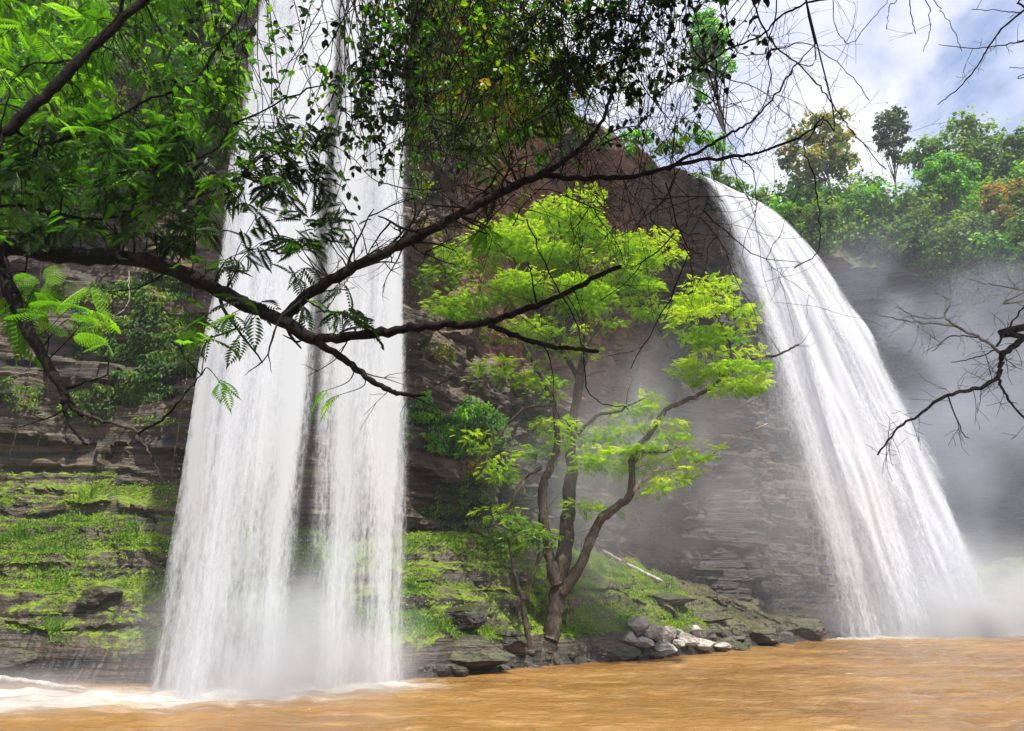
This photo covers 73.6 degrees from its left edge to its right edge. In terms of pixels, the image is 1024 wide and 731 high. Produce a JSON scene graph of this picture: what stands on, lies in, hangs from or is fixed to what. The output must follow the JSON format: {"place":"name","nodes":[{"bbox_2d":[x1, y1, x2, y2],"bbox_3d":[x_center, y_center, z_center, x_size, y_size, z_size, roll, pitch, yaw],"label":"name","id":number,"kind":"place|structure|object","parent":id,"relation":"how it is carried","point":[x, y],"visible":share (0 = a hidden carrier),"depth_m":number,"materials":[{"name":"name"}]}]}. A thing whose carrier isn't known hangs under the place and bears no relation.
{"place":"outdoors","nodes":[
{"label":"outdoors","id":0,"kind":"place"},
{"bbox_2d":[0,0,1023,612],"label":"cliff","id":1,"kind":"structure","parent":0,"point":[732,520],"depth_m":47.91,"materials":[{"name":"grey stone"}]},
{"bbox_2d":[25,1,73,41],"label":"cliff shrub","id":2,"kind":"object","parent":1,"relation":"on","point":[38,14],"visible":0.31,"depth_m":29.09,"materials":[{"name":"green plant"}]},
{"bbox_2d":[29,176,108,245],"bbox_3d":[-17.781,-6.194,27.909,2.628,2.316,3.813,3,-19,-8],"label":"cliff shrub","id":3,"kind":"object","parent":1,"relation":"on","point":[79,208],"visible":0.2,"depth_m":27.34,"materials":[{"name":"green plant"}]},
{"bbox_2d":[42,118,116,190],"bbox_3d":[-17.612,-8.466,27.891,2.806,3.590,3.641,18,-26,-42],"label":"cliff shrub","id":4,"kind":"object","parent":1,"relation":"attached to","point":[85,164],"visible":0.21,"depth_m":27.50,"materials":[{"name":"green plant"}]},
{"bbox_2d":[47,21,127,86],"bbox_3d":[-17.468,-12.851,28.277,3.493,2.676,3.043,0,-19,0],"label":"cliff shrub","id":5,"kind":"object","parent":1,"relation":"on","point":[60,42],"visible":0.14,"depth_m":28.04,"materials":[{"name":"green plant"}]},
{"bbox_2d":[0,376,181,426],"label":"creeper","id":6,"kind":"object","parent":1,"relation":"attached to","point":[75,395],"visible":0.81,"depth_m":24.92,"materials":[{"name":"green plant"}]},
{"bbox_2d":[75,123,149,191],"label":"cliff shrub","id":7,"kind":"object","parent":1,"relation":"on","point":[113,151],"visible":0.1,"depth_m":27.96,"materials":[{"name":"green plant"}]},
{"bbox_2d":[81,85,147,141],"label":"cliff shrub","id":8,"kind":"object","parent":1,"relation":"on","point":[125,105],"visible":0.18,"depth_m":28.21,"materials":[{"name":"green plant"}]},
{"bbox_2d":[80,19,181,93],"bbox_3d":[-15.200,-12.299,27.684,3.187,2.968,4.124,-13,-23,32],"label":"cliff shrub","id":9,"kind":"object","parent":1,"relation":"on","point":[141,65],"visible":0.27,"depth_m":27.74,"materials":[{"name":"green plant"}]},
{"bbox_2d":[69,267,202,405],"bbox_3d":[-14.244,-1.397,26.256,5.246,6.339,1.712,0,-19,0],"label":"creeper","id":10,"kind":"object","parent":1,"relation":"attached to","point":[129,348],"visible":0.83,"depth_m":25.95,"materials":[{"name":"green plant"}]},
{"bbox_2d":[132,0,184,41],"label":"cliff shrub","id":11,"kind":"object","parent":1,"relation":"on","point":[163,24],"visible":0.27,"depth_m":28.25,"materials":[{"name":"green plant"}]},
{"bbox_2d":[159,255,194,569],"bbox_3d":[-9.901,0.410,20.425,0.787,10.980,0.121,-5,-20,15],"label":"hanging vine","id":12,"kind":"object","parent":1,"relation":"hanging from","point":[177,433],"visible":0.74,"depth_m":19.78,"materials":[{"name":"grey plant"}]},
{"bbox_2d":[154,0,219,36],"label":"cliff shrub","id":13,"kind":"object","parent":1,"relation":"on","point":[184,12],"visible":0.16,"depth_m":28.22,"materials":[{"name":"green plant"}]},
{"bbox_2d":[153,58,220,134],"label":"cliff shrub","id":14,"kind":"object","parent":1,"relation":"attached to","point":[185,76],"visible":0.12,"depth_m":27.80,"materials":[{"name":"green plant"}]},
{"bbox_2d":[165,39,213,86],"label":"cliff shrub","id":15,"kind":"object","parent":1,"relation":"on","point":[179,66],"visible":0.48,"depth_m":27.60,"materials":[{"name":"green plant"}]},
{"bbox_2d":[166,111,219,159],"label":"cliff shrub","id":16,"kind":"object","parent":1,"relation":"on","point":[203,151],"visible":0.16,"depth_m":29.12,"materials":[{"name":"green plant"}]},
{"bbox_2d":[139,0,340,699],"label":"waterfall","id":17,"kind":"structure","parent":1,"relation":"attached to","point":[242,454],"depth_m":18.12,"materials":[{"name":"liquid"}]},
{"bbox_2d":[290,0,417,686],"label":"waterfall","id":18,"kind":"structure","parent":1,"relation":"attached to","point":[376,438],"depth_m":20.02,"materials":[{"name":"liquid"}]},
{"bbox_2d":[407,265,439,299],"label":"cliff shrub","id":19,"kind":"object","parent":1,"relation":"attached to","point":[421,283],"visible":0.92,"depth_m":28.77,"materials":[{"name":"green plant"}]},
{"bbox_2d":[405,157,443,209],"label":"cliff shrub","id":20,"kind":"object","parent":1,"relation":"attached to","point":[414,191],"visible":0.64,"depth_m":27.98,"materials":[{"name":"green plant"}]},
{"bbox_2d":[404,102,444,155],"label":"cliff shrub","id":21,"kind":"object","parent":1,"relation":"on","point":[421,128],"visible":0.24,"depth_m":29.65,"materials":[{"name":"green plant"}]},
{"bbox_2d":[425,340,456,365],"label":"cliff shrub","id":22,"kind":"object","parent":1,"relation":"attached to","point":[440,354],"visible":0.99,"depth_m":28.87,"materials":[{"name":"green plant"}]},
{"bbox_2d":[400,390,509,459],"bbox_3d":[-1.281,3.136,33.281,2.700,4.732,13.595,-7,-20,18],"label":"creeper","id":23,"kind":"object","parent":1,"relation":"attached to","point":[412,417],"visible":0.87,"depth_m":28.95,"materials":[{"name":"green plant"}]},
{"bbox_2d":[420,96,489,166],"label":"cliff shrub","id":24,"kind":"object","parent":1,"relation":"on","point":[478,158],"visible":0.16,"depth_m":30.54,"materials":[{"name":"green plant"}]},
{"bbox_2d":[457,458,498,489],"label":"cliff shrub","id":25,"kind":"object","parent":1,"relation":"attached to","point":[476,480],"visible":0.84,"depth_m":29.30,"materials":[{"name":"green plant"}]},
{"bbox_2d":[418,473,538,534],"bbox_3d":[0.116,7.275,33.758,2.659,3.472,15.563,-7,-20,20],"label":"creeper","id":26,"kind":"object","parent":1,"relation":"attached to","point":[446,492],"visible":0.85,"depth_m":28.36,"materials":[{"name":"green plant"}]},
{"bbox_2d":[469,159,495,187],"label":"cliff shrub","id":27,"kind":"object","parent":1,"relation":"attached to","point":[481,170],"visible":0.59,"depth_m":34.25,"materials":[{"name":"green plant"}]},
{"bbox_2d":[471,486,502,517],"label":"cliff shrub","id":28,"kind":"object","parent":1,"relation":"attached to","point":[486,497],"visible":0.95,"depth_m":28.77,"materials":[{"name":"green plant"}]},
{"bbox_2d":[494,430,533,465],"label":"cliff shrub","id":29,"kind":"object","parent":1,"relation":"on","point":[508,448],"visible":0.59,"depth_m":33.14,"materials":[{"name":"green plant"}]},
{"bbox_2d":[704,176,1012,637],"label":"waterfall","id":30,"kind":"structure","parent":1,"relation":"attached to","point":[904,551],"depth_m":43.31,"materials":[{"name":"liquid"}]},
{"bbox_2d":[0,630,1023,730],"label":"water","id":31,"kind":"structure","parent":0,"point":[964,681],"depth_m":14.85,"materials":[{"name":"brown liquid"}]},
{"bbox_2d":[0,675,86,689],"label":"foam","id":32,"kind":"object","parent":31,"relation":"on","point":[7,679],"visible":1,"depth_m":16.15,"materials":[{"name":"white liquid"}]},
{"bbox_2d":[0,471,1023,683],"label":"rocky bank","id":33,"kind":"structure","parent":0,"point":[89,651],"depth_m":21.47,"materials":[{"name":"green plant"}]},
{"bbox_2d":[0,647,36,675],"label":"rock","id":34,"kind":"object","parent":33,"relation":"on","point":[13,661],"visible":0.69,"depth_m":17.95,"materials":[{"name":"grey stone"}]},
{"bbox_2d":[75,585,123,609],"bbox_3d":[-11.586,6.550,19.277,1.260,0.664,1.105,6,-20,-18],"label":"rock","id":35,"kind":"object","parent":33,"relation":"on","point":[93,598],"visible":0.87,"depth_m":18.98,"materials":[{"name":"grey stone"}]},
{"bbox_2d":[444,604,488,631],"bbox_3d":[-1.681,7.762,21.072,2.136,0.812,1.157,-6,-20,18],"label":"rock","id":36,"kind":"object","parent":33,"relation":"on","point":[471,617],"visible":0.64,"depth_m":20.51,"materials":[{"name":"grey stone"}]},
{"bbox_2d":[449,635,516,670],"bbox_3d":[-1.111,8.511,20.259,2.513,1.013,1.760,0,-19,0],"label":"rock","id":37,"kind":"object","parent":33,"relation":"on","point":[474,653],"visible":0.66,"depth_m":19.72,"materials":[{"name":"grey stone"}]},
{"bbox_2d":[495,628,527,656],"bbox_3d":[-0.093,8.894,21.840,1.224,0.945,1.045,0,-19,0],"label":"rock","id":38,"kind":"object","parent":33,"relation":"on","point":[514,641],"visible":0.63,"depth_m":21.50,"materials":[{"name":"grey stone"}]},
{"bbox_2d":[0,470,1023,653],"bbox_3d":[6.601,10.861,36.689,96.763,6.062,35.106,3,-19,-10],"label":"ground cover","id":39,"kind":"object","parent":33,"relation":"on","point":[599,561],"visible":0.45,"depth_m":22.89,"materials":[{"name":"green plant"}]},
{"bbox_2d":[485,521,572,648],"bbox_3d":[0.614,7.457,22.564,2.909,4.555,1.748,3,-19,-8],"label":"sapling","id":40,"kind":"object","parent":33,"relation":"on","point":[524,599],"visible":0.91,"depth_m":22.78,"materials":[{"name":"green plant"}]},
{"bbox_2d":[417,182,812,665],"bbox_3d":[3.424,1.499,25.274,14.508,18.071,6.104,0,-19,0],"label":"spreading tree","id":41,"kind":"object","parent":33,"relation":"on","point":[562,579],"visible":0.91,"depth_m":25.21,"materials":[{"name":"green plant"}]},
{"bbox_2d":[592,640,641,661],"bbox_3d":[3.518,10.383,24.776,2.338,0.867,1.582,0,-19,0],"label":"rock","id":42,"kind":"object","parent":33,"relation":"on","point":[610,650],"visible":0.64,"depth_m":24.22,"materials":[{"name":"grey stone"}]},
{"bbox_2d":[602,550,661,581],"bbox_3d":[6.224,11.629,40.039,1.582,2.286,10.397,3,-19,-8],"label":"log","id":43,"kind":"object","parent":33,"relation":"on","point":[606,553],"visible":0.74,"depth_m":35.35,"materials":[{"name":"white wood"}]},
{"bbox_2d":[627,616,648,634],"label":"boulder","id":44,"kind":"object","parent":33,"relation":"on","point":[639,625],"visible":0.99,"depth_m":25.79,"materials":[{"name":"stone"}]},
{"bbox_2d":[644,623,659,638],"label":"boulder","id":45,"kind":"object","parent":33,"relation":"on","point":[651,631],"visible":0.97,"depth_m":25.72,"materials":[{"name":"stone"}]},
{"bbox_2d":[654,625,673,642],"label":"boulder","id":46,"kind":"object","parent":33,"relation":"on","point":[665,633],"visible":0.66,"depth_m":25.76,"materials":[{"name":"stone"}]},
{"bbox_2d":[653,641,676,655],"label":"boulder","id":47,"kind":"object","parent":33,"relation":"on","point":[665,648],"visible":0.97,"depth_m":25.44,"materials":[{"name":"stone"}]},
{"bbox_2d":[647,593,696,605],"bbox_3d":[7.265,10.757,31.462,2.030,0.566,2.482,-13,-23,33],"label":"rock","id":48,"kind":"object","parent":33,"relation":"on","point":[674,599],"visible":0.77,"depth_m":30.61,"materials":[{"name":"grey stone"}]},
{"bbox_2d":[676,631,699,645],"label":"boulder","id":49,"kind":"object","parent":33,"relation":"on","point":[689,639],"visible":0.86,"depth_m":26.67,"materials":[{"name":"stone"}]},
{"bbox_2d":[694,638,716,650],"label":"boulder","id":50,"kind":"object","parent":33,"relation":"on","point":[705,645],"visible":0.88,"depth_m":27.37,"materials":[{"name":"stone"}]},
{"bbox_2d":[692,610,732,622],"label":"rock","id":51,"kind":"object","parent":33,"relation":"on","point":[709,616],"visible":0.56,"depth_m":31.09,"materials":[{"name":"grey stone"}]},
{"bbox_2d":[749,627,779,644],"bbox_3d":[11.740,12.890,32.591,2.368,0.805,1.674,0,-19,0],"label":"rock","id":52,"kind":"object","parent":33,"relation":"on","point":[765,635],"visible":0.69,"depth_m":32.06,"materials":[{"name":"grey stone"}]},
{"bbox_2d":[778,616,826,640],"bbox_3d":[15.276,14.219,36.428,2.797,1.617,2.059,0,-19,0],"label":"rock","id":53,"kind":"object","parent":33,"relation":"on","point":[809,629],"visible":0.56,"depth_m":35.83,"materials":[{"name":"grey stone"}]},
{"bbox_2d":[473,0,1023,201],"label":"sky","id":54,"kind":"structure","parent":0,"point":[904,75],"materials":[{"name":"white"}]},
{"bbox_2d":[499,32,1007,276],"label":"hill","id":55,"kind":"structure","parent":0,"point":[846,251],"depth_m":67.88,"materials":[{"name":"green plant"}]},
{"bbox_2d":[572,61,642,125],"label":"rim bush","id":56,"kind":"object","parent":55,"relation":"on","point":[608,113],"visible":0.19,"depth_m":49.81,"materials":[{"name":"green plant"}]},
{"bbox_2d":[618,129,653,145],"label":"rim bush","id":57,"kind":"object","parent":55,"relation":"on","point":[634,140],"visible":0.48,"depth_m":48.78,"materials":[{"name":"green plant"}]},
{"bbox_2d":[649,134,685,162],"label":"rim bush","id":58,"kind":"object","parent":55,"relation":"on","point":[678,150],"visible":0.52,"depth_m":49.05,"materials":[{"name":"green plant"}]},
{"bbox_2d":[676,125,733,179],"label":"tree","id":59,"kind":"object","parent":55,"relation":"on","point":[709,141],"visible":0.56,"depth_m":54.51,"materials":[{"name":"green plant"}]},
{"bbox_2d":[675,7,740,180],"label":"hill tree","id":60,"kind":"object","parent":55,"relation":"on","point":[711,32],"visible":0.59,"depth_m":57.99,"materials":[{"name":"green plant"}]},
{"bbox_2d":[690,162,748,218],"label":"hillside shrub","id":61,"kind":"object","parent":55,"relation":"on","point":[726,180],"visible":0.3,"depth_m":48.95,"materials":[{"name":"green plant"}]},
{"bbox_2d":[740,175,773,205],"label":"hillside shrub","id":62,"kind":"object","parent":55,"relation":"on","point":[760,192],"visible":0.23,"depth_m":74.64,"materials":[{"name":"green plant"}]},
{"bbox_2d":[754,193,796,221],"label":"hillside shrub","id":63,"kind":"object","parent":55,"relation":"on","point":[774,205],"visible":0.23,"depth_m":69.31,"materials":[{"name":"green plant"}]},
{"bbox_2d":[762,173,826,213],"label":"hillside shrub","id":64,"kind":"object","parent":55,"relation":"on","point":[784,197],"visible":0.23,"depth_m":74.44,"materials":[{"name":"green plant"}]},
{"bbox_2d":[764,162,837,216],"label":"hillside shrub","id":65,"kind":"object","parent":55,"relation":"on","point":[779,186],"visible":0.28,"depth_m":74.44,"materials":[{"name":"green plant"}]},
{"bbox_2d":[769,172,832,212],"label":"hillside shrub","id":66,"kind":"object","parent":55,"relation":"on","point":[804,190],"visible":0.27,"depth_m":73.05,"materials":[{"name":"green plant"}]},
{"bbox_2d":[778,199,830,235],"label":"hillside shrub","id":67,"kind":"object","parent":55,"relation":"on","point":[792,218],"visible":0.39,"depth_m":69.15,"materials":[{"name":"green plant"}]},
{"bbox_2d":[773,105,861,240],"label":"hill tree","id":68,"kind":"object","parent":55,"relation":"on","point":[837,142],"visible":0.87,"depth_m":73.30,"materials":[{"name":"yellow plant"}]},
{"bbox_2d":[793,195,843,243],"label":"hillside shrub","id":69,"kind":"object","parent":55,"relation":"on","point":[823,218],"visible":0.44,"depth_m":67.98,"materials":[{"name":"green plant"}]},
{"bbox_2d":[800,179,859,214],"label":"hillside shrub","id":70,"kind":"object","parent":55,"relation":"on","point":[832,191],"visible":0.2,"depth_m":73.00,"materials":[{"name":"green plant"}]},
{"bbox_2d":[797,172,868,221],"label":"hillside shrub","id":71,"kind":"object","parent":55,"relation":"on","point":[822,192],"visible":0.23,"depth_m":72.02,"materials":[{"name":"green plant"}]},
{"bbox_2d":[792,192,875,254],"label":"hillside shrub","id":72,"kind":"object","parent":55,"relation":"on","point":[830,241],"visible":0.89,"depth_m":66.48,"materials":[{"name":"green plant"}]},
{"bbox_2d":[835,168,891,190],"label":"hillside shrub","id":73,"kind":"object","parent":55,"relation":"on","point":[866,178],"visible":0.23,"depth_m":79.38,"materials":[{"name":"green plant"}]},
{"bbox_2d":[828,174,907,238],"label":"hillside shrub","id":74,"kind":"object","parent":55,"relation":"on","point":[862,226],"visible":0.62,"depth_m":69.47,"materials":[{"name":"green plant"}]},
{"bbox_2d":[839,173,926,229],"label":"hillside shrub","id":75,"kind":"object","parent":55,"relation":"on","point":[886,197],"visible":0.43,"depth_m":69.39,"materials":[{"name":"green plant"}]},
{"bbox_2d":[842,215,934,267],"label":"hillside shrub","id":76,"kind":"object","parent":55,"relation":"on","point":[888,232],"visible":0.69,"depth_m":67.39,"materials":[{"name":"green plant"}]},
{"bbox_2d":[870,102,911,195],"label":"hill tree","id":77,"kind":"object","parent":55,"relation":"on","point":[894,123],"visible":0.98,"depth_m":77.98,"materials":[{"name":"green plant"}]},
{"bbox_2d":[858,177,925,228],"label":"hillside shrub","id":78,"kind":"object","parent":55,"relation":"on","point":[906,204],"visible":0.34,"depth_m":70.09,"materials":[{"name":"green plant"}]},
{"bbox_2d":[862,204,943,263],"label":"hillside shrub","id":79,"kind":"object","parent":55,"relation":"on","point":[898,222],"visible":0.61,"depth_m":66.54,"materials":[{"name":"green plant"}]},
{"bbox_2d":[884,186,941,239],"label":"hillside shrub","id":80,"kind":"object","parent":55,"relation":"on","point":[904,200],"visible":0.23,"depth_m":68.37,"materials":[{"name":"green plant"}]},
{"bbox_2d":[879,188,967,248],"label":"hillside shrub","id":81,"kind":"object","parent":55,"relation":"on","point":[935,198],"visible":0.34,"depth_m":67.50,"materials":[{"name":"green plant"}]},
{"bbox_2d":[894,177,971,218],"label":"hillside shrub","id":82,"kind":"object","parent":55,"relation":"on","point":[936,206],"visible":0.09,"depth_m":69.18,"materials":[{"name":"green plant"}]},
{"bbox_2d":[883,216,993,280],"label":"hillside shrub","id":83,"kind":"object","parent":55,"relation":"on","point":[934,250],"visible":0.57,"depth_m":64.23,"materials":[{"name":"green plant"}]},
{"bbox_2d":[918,250,959,296],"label":"hillside shrub","id":84,"kind":"object","parent":55,"relation":"on","point":[936,275],"visible":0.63,"depth_m":64.62,"materials":[{"name":"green plant"}]},
{"bbox_2d":[914,202,966,239],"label":"hillside shrub","id":85,"kind":"object","parent":55,"relation":"on","point":[944,223],"visible":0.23,"depth_m":66.70,"materials":[{"name":"green plant"}]},
{"bbox_2d":[900,150,986,239],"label":"hill tree","id":86,"kind":"object","parent":55,"relation":"on","point":[945,166],"visible":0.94,"depth_m":68.65,"materials":[{"name":"green plant"}]},
{"bbox_2d":[908,175,986,224],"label":"hillside shrub","id":87,"kind":"object","parent":55,"relation":"on","point":[959,198],"visible":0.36,"depth_m":68.65,"materials":[{"name":"green plant"}]},
{"bbox_2d":[929,226,977,291],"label":"hillside shrub","id":88,"kind":"object","parent":55,"relation":"on","point":[944,262],"visible":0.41,"depth_m":63.86,"materials":[{"name":"green plant"}]},
{"bbox_2d":[896,104,1016,205],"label":"hill tree","id":89,"kind":"object","parent":55,"relation":"on","point":[986,153],"visible":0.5,"depth_m":77.82,"materials":[{"name":"green plant"}]},
{"bbox_2d":[932,202,1005,253],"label":"hillside shrub","id":90,"kind":"object","parent":55,"relation":"on","point":[969,220],"visible":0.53,"depth_m":63.10,"materials":[{"name":"green plant"}]},
{"bbox_2d":[934,241,1004,283],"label":"hillside shrub","id":91,"kind":"object","parent":55,"relation":"on","point":[960,263],"visible":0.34,"depth_m":63.02,"materials":[{"name":"green plant"}]},
{"bbox_2d":[952,168,998,205],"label":"hillside shrub","id":92,"kind":"object","parent":55,"relation":"on","point":[983,182],"visible":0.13,"depth_m":73.86,"materials":[{"name":"green plant"}]},
{"bbox_2d":[943,226,1022,280],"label":"hillside shrub","id":93,"kind":"object","parent":55,"relation":"on","point":[988,243],"visible":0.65,"depth_m":61.33,"materials":[{"name":"green plant"}]},
{"bbox_2d":[943,223,1023,295],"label":"hillside shrub","id":94,"kind":"object","parent":55,"relation":"on","point":[1010,268],"visible":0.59,"depth_m":60.86,"materials":[{"name":"green plant"}]},
{"bbox_2d":[947,244,1023,304],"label":"hillside shrub","id":95,"kind":"object","parent":55,"relation":"on","point":[988,293],"visible":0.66,"depth_m":61.75,"materials":[{"name":"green plant"}]},
{"bbox_2d":[959,189,1023,245],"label":"hillside shrub","id":96,"kind":"object","parent":55,"relation":"on","point":[985,217],"visible":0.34,"depth_m":62.98,"materials":[{"name":"green plant"}]},
{"bbox_2d":[970,177,1023,232],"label":"hill tree","id":97,"kind":"object","parent":55,"relation":"on","point":[994,193],"visible":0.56,"depth_m":63.94,"materials":[{"name":"orange plant"}]},
{"bbox_2d":[982,170,1023,198],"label":"hillside shrub","id":98,"kind":"object","parent":55,"relation":"on","point":[1015,175],"visible":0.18,"depth_m":69.42,"materials":[{"name":"green plant"}]},
{"bbox_2d":[988,119,1023,188],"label":"hill tree","id":99,"kind":"object","parent":55,"relation":"on","point":[1013,143],"visible":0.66,"depth_m":72.53,"materials":[{"name":"green plant"}]},
{"bbox_2d":[995,211,1023,253],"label":"hillside shrub","id":100,"kind":"object","parent":55,"relation":"on","point":[1014,231],"visible":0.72,"depth_m":60.23,"materials":[{"name":"green plant"}]},
{"bbox_2d":[998,241,1023,282],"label":"hillside shrub","id":101,"kind":"object","parent":55,"relation":"on","point":[1019,258],"visible":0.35,"depth_m":60.36,"materials":[{"name":"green plant"}]},
{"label":"ground","id":102,"kind":"structure","parent":0,"visible":0},
{"bbox_2d":[0,0,966,485],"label":"overhanging tree","id":103,"kind":"object","parent":102,"relation":"on","point":[486,64],"visible":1,"depth_m":6.14,"materials":[{"name":"green plant"}]},
{"bbox_2d":[866,0,1023,479],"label":"bare tree","id":104,"kind":"object","parent":102,"relation":"on","point":[1009,331],"visible":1,"depth_m":5.00,"materials":[{"name":"brown plant"}]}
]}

